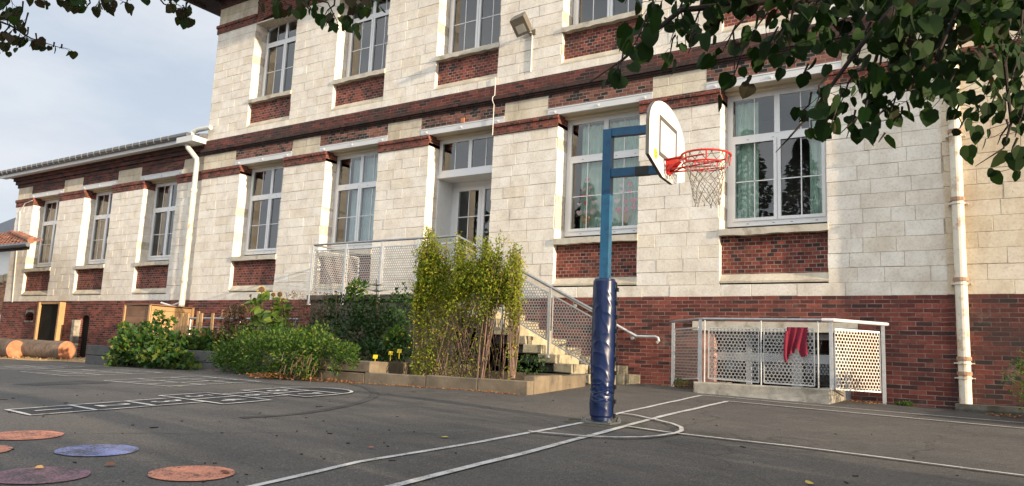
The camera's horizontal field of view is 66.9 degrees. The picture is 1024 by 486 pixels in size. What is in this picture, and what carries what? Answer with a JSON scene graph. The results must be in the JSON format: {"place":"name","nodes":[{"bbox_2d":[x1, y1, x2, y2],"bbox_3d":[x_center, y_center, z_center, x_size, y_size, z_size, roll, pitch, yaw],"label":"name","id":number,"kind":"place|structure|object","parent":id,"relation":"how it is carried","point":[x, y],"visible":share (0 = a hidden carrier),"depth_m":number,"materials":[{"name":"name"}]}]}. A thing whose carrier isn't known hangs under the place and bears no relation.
{"place":"outdoors","nodes":[
{"label":"outdoors","id":0,"kind":"place"},
{"bbox_2d":[0,0,219,222],"label":"sky","id":1,"kind":"structure","parent":0,"point":[138,77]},
{"bbox_2d":[0,359,1023,485],"bbox_3d":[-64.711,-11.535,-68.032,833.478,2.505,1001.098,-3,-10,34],"label":"playground asphalt","id":2,"kind":"structure","parent":0,"point":[252,447],"depth_m":6.33,"materials":[{"name":"grey asphalt"}]},
{"bbox_2d":[0,273,7,316],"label":"boundary wall","id":3,"kind":"structure","parent":2,"relation":"on","point":[3,280],"depth_m":29.53,"materials":[{"name":"red brick"}]},
{"bbox_2d":[0,445,12,452],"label":"painted disc","id":4,"kind":"object","parent":2,"relation":"on","point":[3,448],"visible":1,"depth_m":4.77,"materials":[{"name":"orange paint"}]},
{"bbox_2d":[0,217,15,274],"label":"neighbour house","id":5,"kind":"structure","parent":2,"relation":"on","point":[6,226],"depth_m":37.22,"materials":[{"name":"paint"}]},
{"bbox_2d":[0,230,42,251],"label":"roof","id":6,"kind":"structure","parent":2,"relation":"on","point":[11,240],"depth_m":21.90,"materials":[{"name":"tile"}]},
{"bbox_2d":[0,430,63,439],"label":"painted disc","id":7,"kind":"object","parent":2,"relation":"on","point":[25,435],"visible":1,"depth_m":5.33,"materials":[{"name":"orange paint"}]},
{"bbox_2d":[0,365,79,369],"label":"hopscotch","id":8,"kind":"object","parent":2,"relation":"on","point":[40,367],"visible":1,"depth_m":16.42,"materials":[{"name":"white paint"}]},
{"bbox_2d":[0,356,85,362],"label":"chip bed","id":9,"kind":"object","parent":2,"relation":"on","point":[65,360],"visible":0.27,"depth_m":22.22,"materials":[{"name":"brown wood"}]},
{"bbox_2d":[0,340,22,357],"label":"log","id":10,"kind":"object","parent":9,"relation":"on","point":[10,348],"visible":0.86,"depth_m":23.38,"materials":[{"name":"brown wood"}]},
{"bbox_2d":[0,338,75,358],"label":"log","id":11,"kind":"object","parent":9,"relation":"on","point":[32,348],"visible":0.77,"depth_m":22.85,"materials":[{"name":"brown wood"}]},
{"bbox_2d":[33,302,65,340],"bbox_3d":[-15.706,2.911,26.268,1.494,1.800,0.190,-3,-10,34],"label":"framed panel","id":12,"kind":"object","parent":9,"relation":"on","point":[49,321],"visible":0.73,"depth_m":26.26,"materials":[{"name":"brown wood"}]},
{"bbox_2d":[0,467,90,483],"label":"painted disc","id":13,"kind":"object","parent":2,"relation":"on","point":[32,475],"visible":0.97,"depth_m":4.05,"materials":[{"name":"purple paint"}]},
{"bbox_2d":[16,380,111,384],"bbox_3d":[-6.215,1.989,11.002,0.792,0.041,1.395,1,-9,11],"label":"ground marking","id":14,"kind":"object","parent":2,"relation":"on","point":[69,382],"visible":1,"depth_m":10.99,"materials":[{"name":"white paint"}]},
{"bbox_2d":[20,369,160,375],"bbox_3d":[-7.850,2.409,14.473,2.712,0.082,2.175,-3,-10,34],"label":"hopscotch","id":15,"kind":"object","parent":2,"relation":"on","point":[75,372],"visible":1,"depth_m":14.29,"materials":[{"name":"white paint"}]},
{"bbox_2d":[54,444,138,455],"bbox_3d":[-2.597,1.295,4.853,0.471,0.017,0.468,-3,-10,34],"label":"painted disc","id":16,"kind":"object","parent":2,"relation":"on","point":[98,450],"visible":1,"depth_m":4.84,"materials":[{"name":"blue paint"}]},
{"bbox_2d":[0,125,212,357],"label":"side wing","id":17,"kind":"structure","parent":2,"relation":"on","point":[114,229],"depth_m":25.38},
{"bbox_2d":[36,199,58,266],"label":"window","id":18,"kind":"structure","parent":17,"relation":"in","point":[44,223],"depth_m":28.33,"materials":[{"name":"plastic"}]},
{"bbox_2d":[79,316,89,357],"bbox_3d":[-13.874,3.336,25.225,0.522,1.975,0.040,-3,-10,34],"label":"cellar door","id":19,"kind":"structure","parent":17,"relation":"in","point":[86,320],"depth_m":25.30,"materials":[{"name":"black wood"}]},
{"bbox_2d":[88,191,112,263],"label":"window","id":20,"kind":"structure","parent":17,"relation":"in","point":[107,216],"depth_m":26.31,"materials":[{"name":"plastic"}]},
{"bbox_2d":[147,181,176,260],"bbox_3d":[-10.696,-0.695,24.165,1.790,2.470,0.088,-3,-10,34],"label":"window","id":21,"kind":"structure","parent":17,"relation":"in","point":[171,208],"depth_m":24.31,"materials":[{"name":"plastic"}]},
{"bbox_2d":[121,304,194,346],"bbox_3d":[-9.836,2.521,21.476,1.275,1.566,1.339,-3,-10,34],"label":"compost box","id":22,"kind":"object","parent":2,"relation":"on","point":[140,310],"visible":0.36,"depth_m":21.13,"materials":[{"name":"brown wood"}]},
{"bbox_2d":[4,387,352,414],"bbox_3d":[-3.319,1.707,8.549,1.402,0.138,4.477,-1,-9,25],"label":"hopscotch","id":23,"kind":"object","parent":2,"relation":"on","point":[232,398],"visible":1,"depth_m":8.30,"materials":[{"name":"paint"}]},
{"bbox_2d":[104,376,258,385],"bbox_3d":[-5.053,2.135,12.033,2.465,0.077,2.109,-3,-10,34],"label":"hopscotch","id":24,"kind":"object","parent":2,"relation":"on","point":[182,382],"visible":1,"depth_m":11.74,"materials":[{"name":"white paint"}]},
{"bbox_2d":[148,465,234,480],"bbox_3d":[-1.766,1.268,4.277,0.457,0.016,0.445,-3,-10,34],"label":"painted disc","id":25,"kind":"object","parent":2,"relation":"on","point":[191,473],"visible":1,"depth_m":4.26,"materials":[{"name":"orange paint"}]},
{"bbox_2d":[0,0,385,58],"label":"linden tree","id":26,"kind":"object","parent":2,"relation":"on","point":[183,20],"visible":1,"depth_m":4.87,"materials":[{"name":"green plant"}]},
{"bbox_2d":[85,345,323,372],"bbox_3d":[-6.585,2.794,17.625,8.250,0.660,3.980,-3,-10,34],"label":"raised planter","id":27,"kind":"object","parent":2,"relation":"on","point":[94,353],"visible":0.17,"depth_m":17.58,"materials":[{"name":"concrete"}]},
{"bbox_2d":[101,309,245,370],"bbox_3d":[-7.690,2.259,17.706,5.781,1.563,2.060,-3,-10,34],"label":"bush","id":28,"kind":"object","parent":27,"relation":"in","point":[167,347],"visible":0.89,"depth_m":17.32,"materials":[{"name":"green plant"}]},
{"bbox_2d":[174,311,214,342],"bbox_3d":[-7.942,2.345,19.250,1.572,1.306,0.025,-3,-10,34],"label":"picket fence","id":29,"kind":"object","parent":27,"relation":"in","point":[182,324],"visible":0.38,"depth_m":19.45,"materials":[{"name":"brown wood"}]},
{"bbox_2d":[211,303,257,345],"bbox_3d":[-6.051,1.799,17.238,1.285,1.032,0.838,-3,-10,34],"label":"withered plant","id":30,"kind":"object","parent":27,"relation":"in","point":[227,321],"visible":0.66,"depth_m":17.27,"materials":[{"name":"brown plant"}]},
{"bbox_2d":[188,317,297,352],"bbox_3d":[-6.608,2.386,18.702,4.155,1.181,0.056,-3,-10,34],"label":"tube rail","id":31,"kind":"object","parent":27,"relation":"on","point":[215,318],"visible":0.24,"depth_m":19.32,"materials":[{"name":"grey metal"}]},
{"bbox_2d":[242,294,258,331],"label":"sunflower","id":32,"kind":"object","parent":27,"relation":"in","point":[254,318],"visible":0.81,"depth_m":16.75,"materials":[{"name":"green plant"}]},
{"bbox_2d":[250,286,270,329],"bbox_3d":[-5.361,1.395,16.516,0.414,1.020,0.558,7,-9,-27],"label":"sunflower","id":33,"kind":"object","parent":27,"relation":"in","point":[260,299],"visible":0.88,"depth_m":16.52,"materials":[{"name":"green plant"}]},
{"bbox_2d":[262,292,281,322],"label":"sunflower","id":34,"kind":"object","parent":27,"relation":"in","point":[274,298],"visible":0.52,"depth_m":16.51,"materials":[{"name":"green plant"}]},
{"bbox_2d":[262,307,282,331],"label":"sunflower","id":35,"kind":"object","parent":27,"relation":"in","point":[267,316],"visible":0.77,"depth_m":16.11,"materials":[{"name":"green plant"}]},
{"bbox_2d":[271,291,289,327],"bbox_3d":[-4.881,1.449,16.190,0.384,0.944,0.386,-3,-10,34],"label":"sunflower","id":36,"kind":"object","parent":27,"relation":"in","point":[277,312],"visible":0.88,"depth_m":16.21,"materials":[{"name":"green plant"}]},
{"bbox_2d":[273,298,291,331],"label":"sunflower","id":37,"kind":"object","parent":27,"relation":"in","point":[287,307],"visible":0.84,"depth_m":16.31,"materials":[{"name":"green plant"}]},
{"bbox_2d":[276,290,341,346],"bbox_3d":[-4.324,1.574,16.096,2.005,1.242,0.764,-3,-10,34],"label":"withered plant","id":38,"kind":"object","parent":27,"relation":"in","point":[307,314],"visible":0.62,"depth_m":16.01,"materials":[{"name":"brown plant"}]},
{"bbox_2d":[241,383,378,417],"bbox_3d":[-2.057,1.869,9.412,0.879,0.119,5.392,3,-8,-2],"label":"ground marking","id":39,"kind":"object","parent":2,"relation":"on","point":[374,393],"visible":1,"depth_m":8.13,"materials":[{"name":"white paint"}]},
{"bbox_2d":[261,355,470,379],"bbox_3d":[-3.364,2.374,14.472,4.540,0.452,2.713,-3,-10,34],"label":"raised planter","id":40,"kind":"object","parent":2,"relation":"on","point":[385,367],"visible":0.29,"depth_m":12.61,"materials":[{"name":"grey concrete"}]},
{"bbox_2d":[204,319,360,378],"bbox_3d":[-4.268,1.988,14.265,1.854,1.192,5.812,9,-10,-36],"label":"bush","id":41,"kind":"object","parent":40,"relation":"in","point":[313,340],"visible":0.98,"depth_m":13.34,"materials":[{"name":"green plant"}]},
{"bbox_2d":[278,345,329,381],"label":"dead stalks","id":42,"kind":"object","parent":40,"relation":"in","point":[306,366],"visible":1,"depth_m":12.20,"materials":[{"name":"beige plant"}]},
{"bbox_2d":[309,282,424,362],"bbox_3d":[-2.622,1.535,14.817,1.575,1.697,3.885,8,-10,-33],"label":"shrub","id":43,"kind":"object","parent":40,"relation":"in","point":[371,345],"visible":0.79,"depth_m":14.86,"materials":[{"name":"green plant"}]},
{"bbox_2d":[345,276,370,301],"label":"herb","id":44,"kind":"object","parent":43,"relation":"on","point":[357,290],"visible":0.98,"depth_m":15.60,"materials":[{"name":"green plant"}]},
{"bbox_2d":[347,279,395,350],"bbox_3d":[-2.509,1.389,14.821,1.199,1.424,1.217,-3,-10,34],"label":"young conifer","id":45,"kind":"object","parent":40,"relation":"in","point":[376,302],"visible":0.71,"depth_m":14.87,"materials":[{"name":"green plant"}]},
{"bbox_2d":[380,323,407,349],"bbox_3d":[-2.077,1.673,13.557,0.484,0.584,0.446,3,-8,-2],"label":"herb","id":46,"kind":"object","parent":40,"relation":"in","point":[391,332],"visible":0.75,"depth_m":13.51,"materials":[{"name":"green plant"}]},
{"bbox_2d":[310,370,585,394],"bbox_3d":[-0.893,2.264,12.656,4.291,0.397,2.458,-3,-10,34],"label":"raised planter","id":47,"kind":"object","parent":2,"relation":"on","point":[533,384],"visible":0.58,"depth_m":11.43,"materials":[{"name":"concrete"}]},
{"bbox_2d":[406,222,528,379],"bbox_3d":[-0.750,0.962,12.331,2.966,2.594,1.539,-3,-10,34],"label":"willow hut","id":48,"kind":"object","parent":47,"relation":"in","point":[484,284],"visible":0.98,"depth_m":11.79,"materials":[{"name":"green plant"}]},
{"bbox_2d":[516,354,548,374],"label":"weed","id":49,"kind":"object","parent":47,"relation":"in","point":[536,364],"visible":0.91,"depth_m":12.70,"materials":[{"name":"green plant"}]},
{"bbox_2d":[306,294,639,384],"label":"entrance staircase","id":50,"kind":"structure","parent":2,"relation":"on","point":[558,360],"depth_m":14.24,"materials":[{"name":"concrete"}]},
{"bbox_2d":[307,235,591,366],"bbox_3d":[-1.028,1.313,15.614,7.397,2.739,1.520,-3,-10,34],"label":"stair railing","id":51,"kind":"object","parent":50,"relation":"on","point":[379,281],"visible":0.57,"depth_m":15.72,"materials":[{"name":"metal"}]},
{"bbox_2d":[0,387,958,482],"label":"twig debris","id":52,"kind":"object","parent":2,"relation":"on","point":[327,433],"visible":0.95,"depth_m":5.81,"materials":[{"name":"brown wood"}]},
{"bbox_2d":[183,0,951,408],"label":"school building","id":53,"kind":"structure","parent":2,"relation":"on","point":[407,118],"depth_m":15.93,"materials":[{"name":"stone"}]},
{"bbox_2d":[244,165,283,254],"bbox_3d":[-6.630,-0.932,21.270,1.820,2.489,0.088,-3,-10,34],"label":"window","id":54,"kind":"structure","parent":53,"relation":"in","point":[266,250],"depth_m":21.39,"materials":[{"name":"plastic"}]},
{"bbox_2d":[261,20,297,96],"bbox_3d":[-6.398,-5.229,21.878,1.730,2.380,0.088,-3,-10,34],"label":"window","id":55,"kind":"structure","parent":53,"relation":"in","point":[288,40],"depth_m":22.03,"materials":[{"name":"plastic"}]},
{"bbox_2d":[331,150,377,249],"bbox_3d":[-3.758,-1.078,19.428,1.810,2.489,0.216,-3,-10,34],"label":"window","id":56,"kind":"structure","parent":53,"relation":"in","point":[363,188],"depth_m":19.49,"materials":[{"name":"plastic"}]},
{"bbox_2d":[346,0,388,76],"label":"window","id":57,"kind":"structure","parent":53,"relation":"in","point":[373,17],"depth_m":20.04,"materials":[{"name":"plastic"}]},
{"bbox_2d":[437,133,493,183],"bbox_3d":[-0.792,-1.937,17.810,1.820,0.915,0.630,-3,-10,34],"label":"transom window","id":58,"kind":"structure","parent":53,"relation":"in","point":[470,174],"depth_m":17.69,"materials":[{"name":"plastic"}]},
{"bbox_2d":[448,179,491,265],"bbox_3d":[-0.737,-0.026,17.737,1.760,2.880,0.171,-3,-10,34],"label":"entrance door","id":59,"kind":"structure","parent":53,"relation":"in","point":[483,185],"depth_m":18.06,"materials":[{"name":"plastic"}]},
{"bbox_2d":[448,0,500,53],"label":"window","id":60,"kind":"structure","parent":53,"relation":"in","point":[479,18],"depth_m":18.19,"materials":[{"name":"plastic"}]},
{"bbox_2d":[509,12,535,71],"bbox_3d":[0.203,-4.239,16.427,0.424,1.167,0.537,-3,-10,34],"label":"floodlight","id":61,"kind":"object","parent":53,"relation":"attached to","point":[520,23],"visible":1,"depth_m":16.43,"materials":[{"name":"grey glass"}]},
{"bbox_2d":[530,277,659,343],"bbox_3d":[1.389,1.158,14.881,3.150,1.462,0.104,-3,-10,34],"label":"handrail","id":62,"kind":"object","parent":53,"relation":"attached to","point":[635,335],"depth_m":14.24,"materials":[{"name":"metal"}]},
{"bbox_2d":[573,0,628,24],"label":"window","id":63,"kind":"structure","parent":53,"relation":"in","point":[610,3],"depth_m":16.46,"materials":[{"name":"plastic"}]},
{"bbox_2d":[564,111,639,236],"bbox_3d":[1.921,-1.387,15.636,1.800,2.489,0.216,-3,-10,34],"label":"window","id":64,"kind":"structure","parent":53,"relation":"in","point":[626,149],"depth_m":15.73,"materials":[{"name":"plastic"}]},
{"bbox_2d":[727,83,826,227],"bbox_3d":[4.733,-1.540,13.758,1.790,2.489,0.216,-3,-10,34],"label":"window","id":65,"kind":"structure","parent":53,"relation":"in","point":[743,180],"depth_m":13.87,"materials":[{"name":"plastic"}]},
{"bbox_2d":[717,332,850,399],"bbox_3d":[4.391,2.321,12.985,2.400,1.600,0.078,-3,-10,34],"label":"basement window","id":66,"kind":"structure","parent":53,"relation":"in","point":[823,359],"depth_m":12.75,"materials":[{"name":"paint"}]},
{"bbox_2d":[564,418,646,427],"bbox_3d":[0.886,1.752,7.537,0.828,0.028,0.660,-3,-10,34],"label":"tar patch","id":67,"kind":"object","parent":2,"relation":"on","point":[574,420],"visible":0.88,"depth_m":7.45,"materials":[{"name":"black asphalt"}]},
{"bbox_2d":[581,101,731,424],"bbox_3d":[1.397,0.189,7.533,1.240,3.139,1.071,4,-9,-10],"label":"basketball hoop","id":68,"kind":"object","parent":67,"relation":"on","point":[665,151],"visible":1,"depth_m":7.59,"materials":[{"name":"blue paint"}]},
{"bbox_2d":[206,369,1021,416],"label":"leaf litter","id":69,"kind":"object","parent":2,"relation":"on","point":[287,377],"visible":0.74,"depth_m":12.39,"materials":[{"name":"brown plant"}]},
{"bbox_2d":[248,395,1022,485],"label":"court marking","id":70,"kind":"object","parent":2,"relation":"on","point":[681,429],"visible":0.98,"depth_m":5.94,"materials":[{"name":"white paint"}]},
{"bbox_2d":[672,377,690,388],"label":"weed","id":71,"kind":"object","parent":2,"relation":"on","point":[676,380],"visible":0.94,"depth_m":13.16,"materials":[{"name":"green plant"}]},
{"bbox_2d":[693,381,844,403],"bbox_3d":[4.028,3.117,12.160,2.079,1.754,1.100,-3,-10,34],"label":"light well","id":72,"kind":"object","parent":2,"relation":"on","point":[813,395],"visible":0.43,"depth_m":11.75,"materials":[{"name":"concrete"}]},
{"bbox_2d":[669,317,888,403],"bbox_3d":[4.011,1.850,12.415,3.600,1.239,1.041,-3,-10,34],"label":"safety railing","id":73,"kind":"object","parent":2,"relation":"on","point":[699,351],"visible":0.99,"depth_m":11.86,"materials":[{"name":"white metal"}]},
{"bbox_2d":[783,327,808,361],"bbox_3d":[4.289,1.541,11.699,0.359,0.537,0.169,-3,-10,34],"label":"jumper","id":74,"kind":"object","parent":73,"relation":"hanging from","point":[795,338],"visible":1,"depth_m":11.70,"materials":[{"name":"red fabric"}]},
{"bbox_2d":[589,0,1023,184],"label":"linden tree","id":75,"kind":"object","parent":2,"relation":"on","point":[896,28],"visible":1,"depth_m":3.56,"materials":[{"name":"green plant"}]},
{"bbox_2d":[894,400,915,406],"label":"weed","id":76,"kind":"object","parent":2,"relation":"on","point":[907,403],"visible":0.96,"depth_m":11.49,"materials":[{"name":"green plant"}]},
{"bbox_2d":[940,31,1023,416],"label":"side wing","id":77,"kind":"structure","parent":2,"relation":"on","point":[994,223],"depth_m":11.24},
{"bbox_2d":[945,23,975,403],"bbox_3d":[6.732,-2.879,11.868,0.260,10.644,0.196,-3,-10,34],"label":"drainpipe","id":78,"kind":"object","parent":77,"relation":"attached to","point":[961,284],"visible":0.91,"depth_m":11.34,"materials":[{"name":"white metal"}]},
{"bbox_2d":[1001,350,1023,410],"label":"shrub","id":79,"kind":"object","parent":2,"relation":"on","point":[1018,368],"visible":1,"depth_m":9.86,"materials":[{"name":"green plant"}]}
]}

